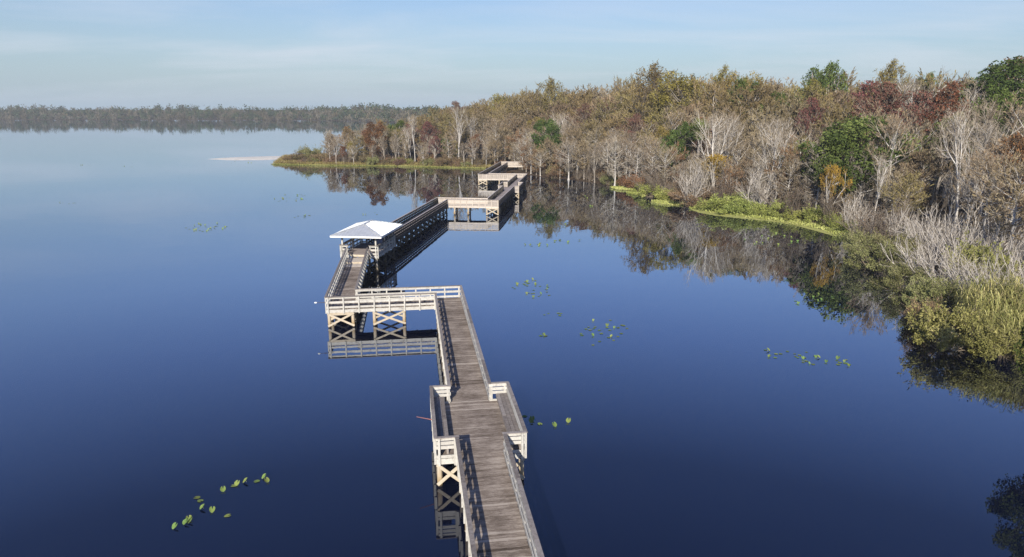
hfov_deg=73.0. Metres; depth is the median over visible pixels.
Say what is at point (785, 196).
bare shrub
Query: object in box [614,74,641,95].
cypress tree
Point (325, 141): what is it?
cypress tree
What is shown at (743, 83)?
oak tree
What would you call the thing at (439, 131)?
maple tree
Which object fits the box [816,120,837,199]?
cypress tree
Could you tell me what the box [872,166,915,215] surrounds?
cypress tree
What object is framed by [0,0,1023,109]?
sky
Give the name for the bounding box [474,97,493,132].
cypress tree
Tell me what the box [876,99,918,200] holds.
maple tree
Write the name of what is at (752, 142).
cypress tree
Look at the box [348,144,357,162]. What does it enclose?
cypress tree
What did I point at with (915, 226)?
bare shrub
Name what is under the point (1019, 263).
bare shrub
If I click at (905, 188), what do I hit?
cypress tree
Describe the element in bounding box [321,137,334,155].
cypress tree
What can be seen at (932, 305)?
leafy bush
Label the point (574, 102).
cypress tree
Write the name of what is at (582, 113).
maple tree
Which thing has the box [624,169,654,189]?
leafy bush
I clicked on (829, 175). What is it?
golden tree
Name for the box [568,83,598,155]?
cypress tree
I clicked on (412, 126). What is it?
bare tree
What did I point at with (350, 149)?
yellow olive tree
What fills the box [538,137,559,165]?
cypress tree
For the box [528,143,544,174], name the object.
cypress tree
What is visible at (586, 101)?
cypress tree
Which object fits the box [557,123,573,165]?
bare tree
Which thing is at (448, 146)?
cypress tree
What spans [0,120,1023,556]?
lake water
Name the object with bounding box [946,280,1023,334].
reed clump
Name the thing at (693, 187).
bare shrub
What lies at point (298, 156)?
leafy bush
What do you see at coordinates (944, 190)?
cypress tree
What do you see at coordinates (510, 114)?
cypress tree
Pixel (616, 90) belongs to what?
cypress tree
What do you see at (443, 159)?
leafy bush
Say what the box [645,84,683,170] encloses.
cypress tree
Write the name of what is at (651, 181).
bare shrub
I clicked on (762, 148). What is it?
cypress tree
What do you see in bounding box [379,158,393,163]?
leafy bush
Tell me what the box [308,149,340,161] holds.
leafy bush
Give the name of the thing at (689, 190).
leafy bush
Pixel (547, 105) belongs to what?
cypress tree
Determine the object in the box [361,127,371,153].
maple tree
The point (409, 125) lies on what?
maple tree
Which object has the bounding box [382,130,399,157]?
cypress tree
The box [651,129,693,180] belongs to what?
oak tree
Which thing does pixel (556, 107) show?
cypress tree
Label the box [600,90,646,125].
cypress tree
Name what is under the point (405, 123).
cypress tree
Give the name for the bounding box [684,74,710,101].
cypress tree
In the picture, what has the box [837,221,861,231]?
vine mound
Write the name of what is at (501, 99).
cypress tree
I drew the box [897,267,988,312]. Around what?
leafy bush
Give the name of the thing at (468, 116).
cypress tree
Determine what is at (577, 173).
bare shrub
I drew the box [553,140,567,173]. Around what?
cypress tree
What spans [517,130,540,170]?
cypress tree
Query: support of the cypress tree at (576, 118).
on the swamp ground at (597, 180)
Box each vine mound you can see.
[631,182,642,192]
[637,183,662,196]
[652,187,673,200]
[696,190,751,214]
[719,197,759,215]
[744,201,779,215]
[766,198,791,217]
[782,208,804,221]
[802,203,825,222]
[820,211,844,227]
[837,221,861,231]
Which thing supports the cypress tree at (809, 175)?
on the swamp ground at (597, 180)
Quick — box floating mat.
[612,188,844,236]
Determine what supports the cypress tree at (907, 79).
on the swamp ground at (597, 180)
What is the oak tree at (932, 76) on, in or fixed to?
on the swamp ground at (597, 180)
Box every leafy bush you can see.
[279,154,295,160]
[289,150,311,159]
[293,143,324,159]
[305,156,317,162]
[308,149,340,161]
[323,156,337,162]
[325,151,347,160]
[352,151,368,160]
[357,152,371,162]
[365,156,378,164]
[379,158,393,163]
[392,157,406,165]
[417,152,439,162]
[418,156,433,165]
[433,152,459,165]
[449,156,463,166]
[460,161,472,166]
[463,157,480,164]
[478,158,497,165]
[525,160,548,170]
[545,163,567,175]
[546,171,559,177]
[598,168,620,177]
[599,175,619,184]
[616,172,638,187]
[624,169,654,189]
[666,184,716,206]
[670,180,708,202]
[703,183,747,201]
[830,226,879,256]
[841,235,922,272]
[860,225,925,263]
[867,257,939,293]
[889,275,952,311]
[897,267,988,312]
[899,297,950,326]
[905,296,1003,356]
[935,307,1020,360]
[941,226,1023,289]
[964,322,1023,363]
[1000,317,1023,355]
[1013,322,1023,383]
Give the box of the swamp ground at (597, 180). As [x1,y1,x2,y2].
[292,138,1023,293]
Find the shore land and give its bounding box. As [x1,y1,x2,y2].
[0,110,439,122]
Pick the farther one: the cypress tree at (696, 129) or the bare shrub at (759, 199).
the cypress tree at (696, 129)
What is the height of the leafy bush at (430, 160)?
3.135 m
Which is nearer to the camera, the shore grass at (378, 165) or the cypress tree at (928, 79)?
the cypress tree at (928, 79)
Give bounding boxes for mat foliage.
[610,185,848,236]
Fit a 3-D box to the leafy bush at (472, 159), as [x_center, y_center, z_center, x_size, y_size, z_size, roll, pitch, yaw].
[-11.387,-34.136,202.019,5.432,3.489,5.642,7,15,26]
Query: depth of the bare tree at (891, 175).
98.50 m
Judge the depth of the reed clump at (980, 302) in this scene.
48.20 m
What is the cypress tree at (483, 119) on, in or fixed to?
on the swamp ground at (597, 180)
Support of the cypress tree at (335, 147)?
on the swamp ground at (597, 180)
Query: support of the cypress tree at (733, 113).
on the swamp ground at (597, 180)
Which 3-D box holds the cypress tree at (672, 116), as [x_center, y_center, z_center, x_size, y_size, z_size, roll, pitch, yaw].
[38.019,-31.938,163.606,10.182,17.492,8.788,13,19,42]
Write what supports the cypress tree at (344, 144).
on the swamp ground at (597, 180)
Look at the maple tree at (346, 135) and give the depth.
236.91 m
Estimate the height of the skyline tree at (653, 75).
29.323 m
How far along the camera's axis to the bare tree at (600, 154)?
166.07 m
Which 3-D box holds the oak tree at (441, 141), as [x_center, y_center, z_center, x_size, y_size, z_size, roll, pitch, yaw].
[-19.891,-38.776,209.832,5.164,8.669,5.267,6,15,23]
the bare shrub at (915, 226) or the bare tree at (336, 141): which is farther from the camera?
the bare tree at (336, 141)
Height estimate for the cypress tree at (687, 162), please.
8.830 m
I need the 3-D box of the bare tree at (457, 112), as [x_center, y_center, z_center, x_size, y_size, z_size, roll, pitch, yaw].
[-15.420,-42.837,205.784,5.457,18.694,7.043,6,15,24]
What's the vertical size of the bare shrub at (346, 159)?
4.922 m
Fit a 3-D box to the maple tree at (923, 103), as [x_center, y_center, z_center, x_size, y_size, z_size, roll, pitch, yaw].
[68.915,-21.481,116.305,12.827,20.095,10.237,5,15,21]
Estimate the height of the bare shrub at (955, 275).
6.525 m
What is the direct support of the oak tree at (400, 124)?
on the swamp ground at (597, 180)
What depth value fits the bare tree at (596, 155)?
156.19 m
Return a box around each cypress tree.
[320,132,334,148]
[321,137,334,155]
[326,135,341,153]
[339,133,350,153]
[341,125,356,146]
[347,134,366,155]
[348,132,357,150]
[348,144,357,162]
[376,119,392,155]
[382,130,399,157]
[390,128,407,155]
[397,117,412,150]
[399,139,410,157]
[409,113,424,155]
[413,113,441,151]
[415,142,427,156]
[418,146,427,159]
[420,105,449,156]
[438,107,464,136]
[438,110,460,145]
[440,132,457,157]
[444,118,465,157]
[459,108,480,158]
[464,138,480,157]
[465,107,476,151]
[468,112,494,155]
[469,100,494,155]
[469,130,489,156]
[470,110,495,141]
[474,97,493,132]
[480,142,492,162]
[482,117,507,160]
[486,94,528,158]
[486,119,502,162]
[487,99,512,154]
[487,138,502,166]
[488,93,509,152]
[492,103,511,150]
[492,126,519,160]
[496,99,530,151]
[498,92,519,120]
[498,113,524,153]
[498,117,526,158]
[498,134,511,156]
[503,128,525,161]
[508,141,520,168]
[511,90,544,130]
[511,125,534,160]
[513,86,541,107]
[513,138,529,162]
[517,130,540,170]
[518,106,544,127]
[519,90,554,116]
[519,141,533,171]
[521,119,545,147]
[522,142,537,173]
[524,90,548,126]
[525,131,543,151]
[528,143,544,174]
[529,89,568,159]
[532,149,549,175]
[535,99,573,159]
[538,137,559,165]
[550,112,572,162]
[551,147,566,177]
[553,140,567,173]
[554,139,578,179]
[557,89,591,161]
[558,126,588,171]
[559,99,595,142]
[561,88,577,102]
[563,140,587,168]
[564,123,590,147]
[567,111,596,143]
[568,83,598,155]
[571,139,593,178]
[572,93,597,143]
[575,117,602,167]
[576,85,608,119]
[582,92,620,163]
[582,96,623,167]
[582,124,604,168]
[589,113,628,170]
[591,84,617,160]
[595,138,615,172]
[598,110,633,153]
[598,134,635,185]
[599,82,626,103]
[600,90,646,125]
[607,100,640,166]
[609,82,641,127]
[609,135,625,176]
[611,90,663,168]
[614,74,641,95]
[617,135,637,173]
[620,145,649,179]
[621,131,644,176]
[627,83,681,166]
[628,119,660,172]
[629,85,664,138]
[633,126,652,175]
[634,135,653,173]
[635,133,662,167]
[640,148,664,177]
[642,137,669,175]
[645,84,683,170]
[646,144,678,188]
[649,107,682,173]
[650,107,689,143]
[661,141,687,186]
[665,101,713,164]
[666,82,687,107]
[672,95,695,168]
[676,76,707,109]
[678,151,700,183]
[679,105,718,175]
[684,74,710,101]
[686,74,736,175]
[686,116,715,173]
[686,157,713,202]
[693,84,754,177]
[701,77,786,180]
[709,105,748,163]
[712,105,753,182]
[715,158,738,187]
[716,159,746,195]
[722,118,756,179]
[722,138,755,189]
[730,157,757,191]
[737,131,783,181]
[738,129,777,194]
[739,78,790,172]
[740,106,791,166]
[742,90,798,186]
[747,152,781,196]
[748,99,790,183]
[760,94,837,187]
[764,77,792,93]
[764,134,811,200]
[768,154,803,197]
[769,136,815,184]
[775,87,843,186]
[775,123,825,196]
[780,81,810,175]
[781,79,807,95]
[786,66,866,98]
[796,133,856,207]
[798,145,827,206]
[803,94,860,145]
[808,130,839,201]
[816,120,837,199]
[820,136,874,203]
[822,96,859,123]
[825,84,860,118]
[840,146,888,217]
[842,79,864,91]
[849,73,914,186]
[849,86,916,195]
[854,125,886,206]
[861,107,906,201]
[863,109,929,223]
[871,118,945,208]
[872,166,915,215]
[876,170,933,235]
[892,148,958,224]
[896,145,938,212]
[900,79,945,149]
[908,67,961,188]
[926,79,976,197]
[939,72,974,186]
[953,153,1014,247]
[959,134,1023,235]
[970,151,1023,257]
[979,97,1023,221]
[993,88,1023,132]
[1012,197,1023,240]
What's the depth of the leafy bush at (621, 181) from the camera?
147.20 m
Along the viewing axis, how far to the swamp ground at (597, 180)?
135.00 m
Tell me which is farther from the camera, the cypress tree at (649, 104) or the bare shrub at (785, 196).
the cypress tree at (649, 104)
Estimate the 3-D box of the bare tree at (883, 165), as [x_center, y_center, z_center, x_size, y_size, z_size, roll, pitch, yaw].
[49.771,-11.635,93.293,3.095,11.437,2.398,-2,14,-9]
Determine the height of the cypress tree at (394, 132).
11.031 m
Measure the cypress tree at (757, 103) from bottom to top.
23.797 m
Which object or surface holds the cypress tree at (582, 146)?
on the swamp ground at (597, 180)
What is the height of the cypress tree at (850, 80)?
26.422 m
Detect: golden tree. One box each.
[701,152,740,185]
[818,162,852,207]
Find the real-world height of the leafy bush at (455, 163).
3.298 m
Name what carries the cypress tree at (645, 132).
on the swamp ground at (597, 180)
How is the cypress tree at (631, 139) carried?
on the swamp ground at (597, 180)
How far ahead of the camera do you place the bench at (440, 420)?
33.43 m
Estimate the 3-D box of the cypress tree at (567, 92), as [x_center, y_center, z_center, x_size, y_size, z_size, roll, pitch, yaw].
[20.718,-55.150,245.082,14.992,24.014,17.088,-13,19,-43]
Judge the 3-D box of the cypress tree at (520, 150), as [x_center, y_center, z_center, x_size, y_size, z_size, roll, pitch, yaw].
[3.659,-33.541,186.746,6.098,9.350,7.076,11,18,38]
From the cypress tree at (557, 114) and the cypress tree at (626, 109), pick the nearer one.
the cypress tree at (626, 109)
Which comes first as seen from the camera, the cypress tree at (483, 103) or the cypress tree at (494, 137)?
the cypress tree at (494, 137)
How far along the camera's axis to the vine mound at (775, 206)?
106.78 m
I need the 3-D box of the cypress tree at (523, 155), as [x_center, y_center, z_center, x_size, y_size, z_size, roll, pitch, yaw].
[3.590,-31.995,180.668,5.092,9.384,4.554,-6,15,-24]
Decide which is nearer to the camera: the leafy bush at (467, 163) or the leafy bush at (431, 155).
the leafy bush at (467, 163)
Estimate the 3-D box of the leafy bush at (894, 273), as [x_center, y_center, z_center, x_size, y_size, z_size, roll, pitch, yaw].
[36.496,-0.243,63.709,5.965,3.372,5.428,-10,17,-36]
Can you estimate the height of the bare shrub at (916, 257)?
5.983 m
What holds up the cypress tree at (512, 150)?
on the swamp ground at (597, 180)
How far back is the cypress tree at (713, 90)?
165.68 m
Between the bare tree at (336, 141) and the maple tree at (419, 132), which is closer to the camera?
the bare tree at (336, 141)
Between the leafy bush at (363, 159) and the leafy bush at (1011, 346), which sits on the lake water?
the leafy bush at (1011, 346)
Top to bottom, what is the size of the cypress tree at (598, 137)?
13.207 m
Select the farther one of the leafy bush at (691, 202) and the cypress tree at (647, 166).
the cypress tree at (647, 166)
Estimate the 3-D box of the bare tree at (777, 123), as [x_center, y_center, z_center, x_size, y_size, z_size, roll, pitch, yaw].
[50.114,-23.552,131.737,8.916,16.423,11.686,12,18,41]
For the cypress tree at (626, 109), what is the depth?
187.14 m
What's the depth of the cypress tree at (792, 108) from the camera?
135.04 m
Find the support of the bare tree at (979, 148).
on the swamp ground at (597, 180)
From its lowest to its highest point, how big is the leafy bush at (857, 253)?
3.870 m
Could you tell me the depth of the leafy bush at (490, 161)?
200.08 m
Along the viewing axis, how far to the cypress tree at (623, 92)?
206.71 m
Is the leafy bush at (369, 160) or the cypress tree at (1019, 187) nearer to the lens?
the cypress tree at (1019, 187)
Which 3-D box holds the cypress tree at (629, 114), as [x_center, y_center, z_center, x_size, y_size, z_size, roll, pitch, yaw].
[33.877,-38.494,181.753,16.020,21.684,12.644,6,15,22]
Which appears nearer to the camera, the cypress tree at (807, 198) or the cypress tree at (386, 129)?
the cypress tree at (807, 198)
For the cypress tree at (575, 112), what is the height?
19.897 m
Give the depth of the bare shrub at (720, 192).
115.53 m
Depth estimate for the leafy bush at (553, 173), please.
169.53 m
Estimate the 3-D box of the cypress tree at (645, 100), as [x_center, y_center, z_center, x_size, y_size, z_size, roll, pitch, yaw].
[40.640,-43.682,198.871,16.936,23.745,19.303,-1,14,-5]
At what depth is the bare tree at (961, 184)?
80.01 m
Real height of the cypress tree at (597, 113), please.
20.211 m
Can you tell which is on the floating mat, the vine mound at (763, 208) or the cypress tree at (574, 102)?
the vine mound at (763, 208)
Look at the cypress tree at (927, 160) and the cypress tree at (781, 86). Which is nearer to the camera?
the cypress tree at (927, 160)
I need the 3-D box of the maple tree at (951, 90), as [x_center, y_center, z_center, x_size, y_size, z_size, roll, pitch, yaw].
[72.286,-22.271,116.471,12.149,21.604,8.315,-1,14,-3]
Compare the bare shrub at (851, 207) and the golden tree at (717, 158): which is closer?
the bare shrub at (851, 207)
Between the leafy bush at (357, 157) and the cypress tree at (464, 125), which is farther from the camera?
the cypress tree at (464, 125)
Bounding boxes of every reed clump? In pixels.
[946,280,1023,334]
[948,272,1023,327]
[958,286,1023,335]
[968,267,1023,326]
[994,277,1023,338]
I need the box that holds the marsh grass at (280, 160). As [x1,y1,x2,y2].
[273,154,492,167]
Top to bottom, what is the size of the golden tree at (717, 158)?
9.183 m
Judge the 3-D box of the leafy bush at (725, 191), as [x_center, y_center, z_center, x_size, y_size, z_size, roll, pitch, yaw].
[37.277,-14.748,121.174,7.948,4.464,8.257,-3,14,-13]
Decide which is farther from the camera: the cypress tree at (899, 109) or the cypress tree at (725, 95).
the cypress tree at (725, 95)
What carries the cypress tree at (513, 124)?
on the swamp ground at (597, 180)
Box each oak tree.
[379,124,392,155]
[389,120,413,156]
[438,137,454,156]
[531,117,564,168]
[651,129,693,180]
[671,121,701,177]
[714,77,766,173]
[760,91,801,180]
[794,59,848,100]
[796,113,928,213]
[809,132,875,218]
[912,72,939,133]
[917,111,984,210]
[950,85,1023,210]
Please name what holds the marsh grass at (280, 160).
on the swamp ground at (597, 180)
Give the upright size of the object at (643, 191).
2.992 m
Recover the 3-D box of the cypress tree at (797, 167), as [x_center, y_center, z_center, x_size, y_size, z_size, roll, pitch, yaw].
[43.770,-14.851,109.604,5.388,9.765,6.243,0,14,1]
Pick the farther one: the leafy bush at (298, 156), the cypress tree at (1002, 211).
the leafy bush at (298, 156)
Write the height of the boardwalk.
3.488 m
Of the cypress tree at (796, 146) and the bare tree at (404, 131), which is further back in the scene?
the bare tree at (404, 131)
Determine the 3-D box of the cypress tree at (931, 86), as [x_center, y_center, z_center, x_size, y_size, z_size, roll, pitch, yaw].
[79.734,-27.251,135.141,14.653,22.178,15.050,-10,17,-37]
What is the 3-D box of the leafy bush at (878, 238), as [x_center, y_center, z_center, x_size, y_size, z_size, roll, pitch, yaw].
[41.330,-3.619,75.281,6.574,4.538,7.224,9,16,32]
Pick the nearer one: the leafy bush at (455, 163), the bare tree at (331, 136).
the leafy bush at (455, 163)
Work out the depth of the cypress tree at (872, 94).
125.97 m
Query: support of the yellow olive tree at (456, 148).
on the swamp ground at (597, 180)
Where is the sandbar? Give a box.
[214,156,280,159]
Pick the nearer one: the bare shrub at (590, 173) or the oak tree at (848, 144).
the oak tree at (848, 144)
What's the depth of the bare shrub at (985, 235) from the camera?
75.69 m
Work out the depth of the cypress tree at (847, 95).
146.46 m
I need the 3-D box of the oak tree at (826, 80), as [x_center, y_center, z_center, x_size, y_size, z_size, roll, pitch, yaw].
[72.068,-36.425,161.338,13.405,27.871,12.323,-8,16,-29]
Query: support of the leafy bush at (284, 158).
on the swamp ground at (597, 180)
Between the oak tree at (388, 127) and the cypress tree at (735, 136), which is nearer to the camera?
the cypress tree at (735, 136)
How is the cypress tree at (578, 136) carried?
on the swamp ground at (597, 180)
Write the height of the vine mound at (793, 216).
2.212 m
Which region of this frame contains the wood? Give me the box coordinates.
[0,102,452,121]
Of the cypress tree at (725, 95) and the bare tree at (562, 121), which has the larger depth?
the bare tree at (562, 121)
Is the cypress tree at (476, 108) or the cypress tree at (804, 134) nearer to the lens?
the cypress tree at (804, 134)
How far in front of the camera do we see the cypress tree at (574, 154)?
165.95 m
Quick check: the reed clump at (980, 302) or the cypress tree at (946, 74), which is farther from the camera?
the cypress tree at (946, 74)
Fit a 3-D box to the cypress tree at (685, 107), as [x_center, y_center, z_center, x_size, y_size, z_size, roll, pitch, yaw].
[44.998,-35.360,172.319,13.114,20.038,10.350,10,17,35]
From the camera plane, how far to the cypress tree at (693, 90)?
182.29 m
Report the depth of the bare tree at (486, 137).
202.19 m
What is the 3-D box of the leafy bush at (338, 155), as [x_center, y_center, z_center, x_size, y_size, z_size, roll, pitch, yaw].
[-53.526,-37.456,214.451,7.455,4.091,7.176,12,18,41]
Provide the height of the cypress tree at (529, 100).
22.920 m
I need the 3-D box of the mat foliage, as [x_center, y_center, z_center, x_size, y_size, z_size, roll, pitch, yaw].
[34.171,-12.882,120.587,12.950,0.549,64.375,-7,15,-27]
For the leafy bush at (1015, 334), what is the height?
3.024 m
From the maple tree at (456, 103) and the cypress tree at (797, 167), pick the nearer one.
the cypress tree at (797, 167)
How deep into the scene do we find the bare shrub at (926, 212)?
80.40 m
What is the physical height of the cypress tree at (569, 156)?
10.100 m
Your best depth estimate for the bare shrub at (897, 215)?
86.67 m
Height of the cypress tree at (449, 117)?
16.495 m
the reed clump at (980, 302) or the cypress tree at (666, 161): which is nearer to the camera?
the reed clump at (980, 302)
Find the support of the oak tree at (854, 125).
on the swamp ground at (597, 180)
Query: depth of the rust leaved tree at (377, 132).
208.64 m
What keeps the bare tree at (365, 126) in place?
on the swamp ground at (597, 180)
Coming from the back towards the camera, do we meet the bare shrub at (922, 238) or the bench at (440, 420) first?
the bare shrub at (922, 238)
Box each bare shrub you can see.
[340,152,353,163]
[571,168,582,179]
[582,162,599,181]
[624,167,668,188]
[639,163,690,193]
[663,175,691,201]
[671,156,709,202]
[675,154,718,201]
[705,175,755,209]
[731,168,781,211]
[732,182,751,198]
[738,165,778,202]
[749,171,822,215]
[776,176,818,218]
[809,181,881,226]
[832,203,904,249]
[833,190,885,224]
[840,201,883,234]
[844,191,924,237]
[877,231,943,279]
[885,204,930,242]
[889,200,979,249]
[891,199,969,265]
[894,212,951,253]
[899,228,984,285]
[916,236,1011,306]
[922,207,1007,267]
[936,203,994,249]
[945,214,1022,273]
[960,247,1023,287]
[968,213,1023,255]
[980,229,1023,278]
[999,245,1023,286]
[1009,228,1023,262]
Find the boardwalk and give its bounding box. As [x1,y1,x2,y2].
[324,161,543,556]
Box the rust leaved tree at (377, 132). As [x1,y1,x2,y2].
[364,120,388,157]
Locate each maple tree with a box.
[338,126,353,151]
[339,145,345,160]
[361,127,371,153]
[398,123,414,157]
[415,121,431,154]
[419,122,437,153]
[420,124,442,155]
[428,135,442,158]
[446,100,465,151]
[468,134,481,158]
[565,102,595,165]
[586,101,612,163]
[616,113,644,172]
[689,139,713,167]
[696,116,717,183]
[774,170,786,202]
[794,96,828,184]
[847,79,908,115]
[851,79,916,197]
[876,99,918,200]
[891,89,972,204]
[913,79,986,204]
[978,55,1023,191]
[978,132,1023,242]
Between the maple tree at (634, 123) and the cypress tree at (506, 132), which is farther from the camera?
the cypress tree at (506, 132)
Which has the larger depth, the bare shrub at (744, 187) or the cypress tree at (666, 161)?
the cypress tree at (666, 161)
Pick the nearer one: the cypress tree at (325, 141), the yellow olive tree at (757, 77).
the yellow olive tree at (757, 77)
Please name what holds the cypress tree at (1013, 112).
on the swamp ground at (597, 180)
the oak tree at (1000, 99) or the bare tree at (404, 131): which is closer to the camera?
the oak tree at (1000, 99)
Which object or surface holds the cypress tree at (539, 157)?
on the swamp ground at (597, 180)
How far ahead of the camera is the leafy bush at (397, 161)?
204.35 m
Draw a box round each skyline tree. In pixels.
[534,76,575,155]
[620,60,677,170]
[687,63,742,173]
[799,77,853,178]
[845,57,906,113]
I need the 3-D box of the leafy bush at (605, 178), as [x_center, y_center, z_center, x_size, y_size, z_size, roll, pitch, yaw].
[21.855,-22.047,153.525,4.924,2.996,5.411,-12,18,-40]
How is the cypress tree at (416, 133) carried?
on the swamp ground at (597, 180)
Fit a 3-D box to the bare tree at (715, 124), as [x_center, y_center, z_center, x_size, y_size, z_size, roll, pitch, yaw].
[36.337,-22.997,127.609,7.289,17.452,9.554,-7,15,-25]
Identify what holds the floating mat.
on the lake water
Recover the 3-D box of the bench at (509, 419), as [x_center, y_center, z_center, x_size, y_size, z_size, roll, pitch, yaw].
[-0.177,6.899,33.844,0.565,0.473,5.450,-2,14,-8]
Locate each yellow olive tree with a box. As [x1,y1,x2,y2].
[346,141,353,158]
[392,129,405,156]
[448,141,459,158]
[526,116,544,134]
[644,70,704,171]
[650,125,671,167]
[719,72,749,165]
[743,70,764,168]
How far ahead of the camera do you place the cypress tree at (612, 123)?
176.16 m
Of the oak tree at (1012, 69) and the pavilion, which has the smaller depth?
the pavilion
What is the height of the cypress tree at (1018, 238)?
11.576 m
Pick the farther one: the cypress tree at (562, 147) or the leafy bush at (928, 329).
the cypress tree at (562, 147)
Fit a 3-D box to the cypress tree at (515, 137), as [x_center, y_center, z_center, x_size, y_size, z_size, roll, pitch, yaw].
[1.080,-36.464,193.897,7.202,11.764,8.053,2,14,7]
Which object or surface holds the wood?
on the shore land
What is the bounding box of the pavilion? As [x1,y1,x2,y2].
[330,220,402,272]
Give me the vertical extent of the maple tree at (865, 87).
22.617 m
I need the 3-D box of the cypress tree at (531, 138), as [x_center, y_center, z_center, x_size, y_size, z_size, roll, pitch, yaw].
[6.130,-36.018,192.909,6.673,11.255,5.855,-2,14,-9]
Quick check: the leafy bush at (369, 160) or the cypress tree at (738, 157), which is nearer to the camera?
the cypress tree at (738, 157)
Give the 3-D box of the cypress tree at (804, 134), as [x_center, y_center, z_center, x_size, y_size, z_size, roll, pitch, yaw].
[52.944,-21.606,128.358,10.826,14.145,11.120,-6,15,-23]
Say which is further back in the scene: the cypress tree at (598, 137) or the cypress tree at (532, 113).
the cypress tree at (532, 113)
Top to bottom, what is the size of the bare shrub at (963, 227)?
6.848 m
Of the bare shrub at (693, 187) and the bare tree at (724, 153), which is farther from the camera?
the bare tree at (724, 153)
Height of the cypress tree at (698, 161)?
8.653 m
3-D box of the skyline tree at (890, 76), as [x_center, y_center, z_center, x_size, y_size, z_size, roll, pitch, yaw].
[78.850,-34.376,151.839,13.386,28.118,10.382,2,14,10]
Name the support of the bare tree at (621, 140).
on the swamp ground at (597, 180)
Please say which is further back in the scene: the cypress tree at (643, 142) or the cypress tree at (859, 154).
the cypress tree at (643, 142)
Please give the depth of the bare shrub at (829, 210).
97.78 m
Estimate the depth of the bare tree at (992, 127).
97.53 m
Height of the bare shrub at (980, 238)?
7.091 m
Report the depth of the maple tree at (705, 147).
147.33 m
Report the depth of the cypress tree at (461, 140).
217.37 m
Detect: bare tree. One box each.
[324,134,339,153]
[330,137,340,156]
[359,123,366,154]
[367,144,377,158]
[374,136,387,159]
[389,136,400,157]
[398,127,411,157]
[407,112,417,160]
[425,135,438,156]
[448,128,462,157]
[449,104,466,158]
[457,142,470,165]
[464,115,478,158]
[481,136,492,156]
[549,109,572,152]
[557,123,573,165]
[584,144,604,182]
[593,141,608,173]
[603,126,627,170]
[610,137,625,176]
[674,160,694,186]
[692,108,737,184]
[704,133,728,181]
[707,108,748,181]
[714,134,740,180]
[753,120,798,203]
[754,112,798,192]
[871,149,893,229]
[878,159,909,216]
[882,66,953,128]
[928,110,980,213]
[931,102,983,235]
[937,167,974,231]
[942,149,1005,239]
[943,110,1023,220]
[944,72,1022,201]
[953,167,985,243]
[961,134,1013,228]
[963,95,1023,215]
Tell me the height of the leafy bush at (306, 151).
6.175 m
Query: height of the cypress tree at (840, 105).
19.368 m
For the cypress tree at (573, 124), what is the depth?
187.93 m
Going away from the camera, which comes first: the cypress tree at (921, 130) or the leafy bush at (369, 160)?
the cypress tree at (921, 130)
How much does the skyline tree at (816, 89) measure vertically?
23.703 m
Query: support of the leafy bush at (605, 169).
on the swamp ground at (597, 180)
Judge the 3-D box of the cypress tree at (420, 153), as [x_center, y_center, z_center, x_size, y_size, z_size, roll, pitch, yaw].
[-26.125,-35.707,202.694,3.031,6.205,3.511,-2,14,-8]
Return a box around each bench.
[434,397,448,454]
[496,393,520,449]
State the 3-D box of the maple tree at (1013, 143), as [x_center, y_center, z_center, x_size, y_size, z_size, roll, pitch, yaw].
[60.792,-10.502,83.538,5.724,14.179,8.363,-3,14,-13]
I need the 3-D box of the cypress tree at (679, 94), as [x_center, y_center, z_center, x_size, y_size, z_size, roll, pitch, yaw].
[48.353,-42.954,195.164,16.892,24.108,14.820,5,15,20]
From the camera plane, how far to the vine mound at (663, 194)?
126.16 m
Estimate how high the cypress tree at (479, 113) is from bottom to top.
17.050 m
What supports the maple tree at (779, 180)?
on the swamp ground at (597, 180)
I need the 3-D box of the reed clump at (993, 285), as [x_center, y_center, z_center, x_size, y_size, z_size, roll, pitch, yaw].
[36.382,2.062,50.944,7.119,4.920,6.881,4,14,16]
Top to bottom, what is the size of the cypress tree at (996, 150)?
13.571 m
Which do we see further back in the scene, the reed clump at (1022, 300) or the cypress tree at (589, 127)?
the cypress tree at (589, 127)
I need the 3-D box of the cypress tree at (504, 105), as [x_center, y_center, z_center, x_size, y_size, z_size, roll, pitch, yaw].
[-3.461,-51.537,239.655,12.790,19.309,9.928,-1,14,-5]
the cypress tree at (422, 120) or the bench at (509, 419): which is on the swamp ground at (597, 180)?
the cypress tree at (422, 120)
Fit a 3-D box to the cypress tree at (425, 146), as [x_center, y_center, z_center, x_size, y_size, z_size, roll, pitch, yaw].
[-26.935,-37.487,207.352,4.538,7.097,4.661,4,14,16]
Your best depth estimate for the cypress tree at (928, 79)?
137.69 m
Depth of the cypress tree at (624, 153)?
148.90 m
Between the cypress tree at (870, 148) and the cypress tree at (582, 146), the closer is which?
the cypress tree at (870, 148)
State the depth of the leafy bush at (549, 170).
172.27 m
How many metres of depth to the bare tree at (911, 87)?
126.41 m
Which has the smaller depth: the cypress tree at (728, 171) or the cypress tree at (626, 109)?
the cypress tree at (728, 171)
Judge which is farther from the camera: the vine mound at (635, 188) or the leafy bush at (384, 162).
the leafy bush at (384, 162)
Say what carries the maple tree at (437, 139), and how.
on the swamp ground at (597, 180)
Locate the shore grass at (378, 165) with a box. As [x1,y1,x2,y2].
[272,163,485,168]
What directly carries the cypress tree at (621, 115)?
on the swamp ground at (597, 180)
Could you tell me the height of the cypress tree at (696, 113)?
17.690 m
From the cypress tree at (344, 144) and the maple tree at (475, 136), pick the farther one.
the cypress tree at (344, 144)
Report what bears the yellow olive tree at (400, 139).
on the swamp ground at (597, 180)
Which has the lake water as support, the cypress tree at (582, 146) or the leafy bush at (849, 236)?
the leafy bush at (849, 236)

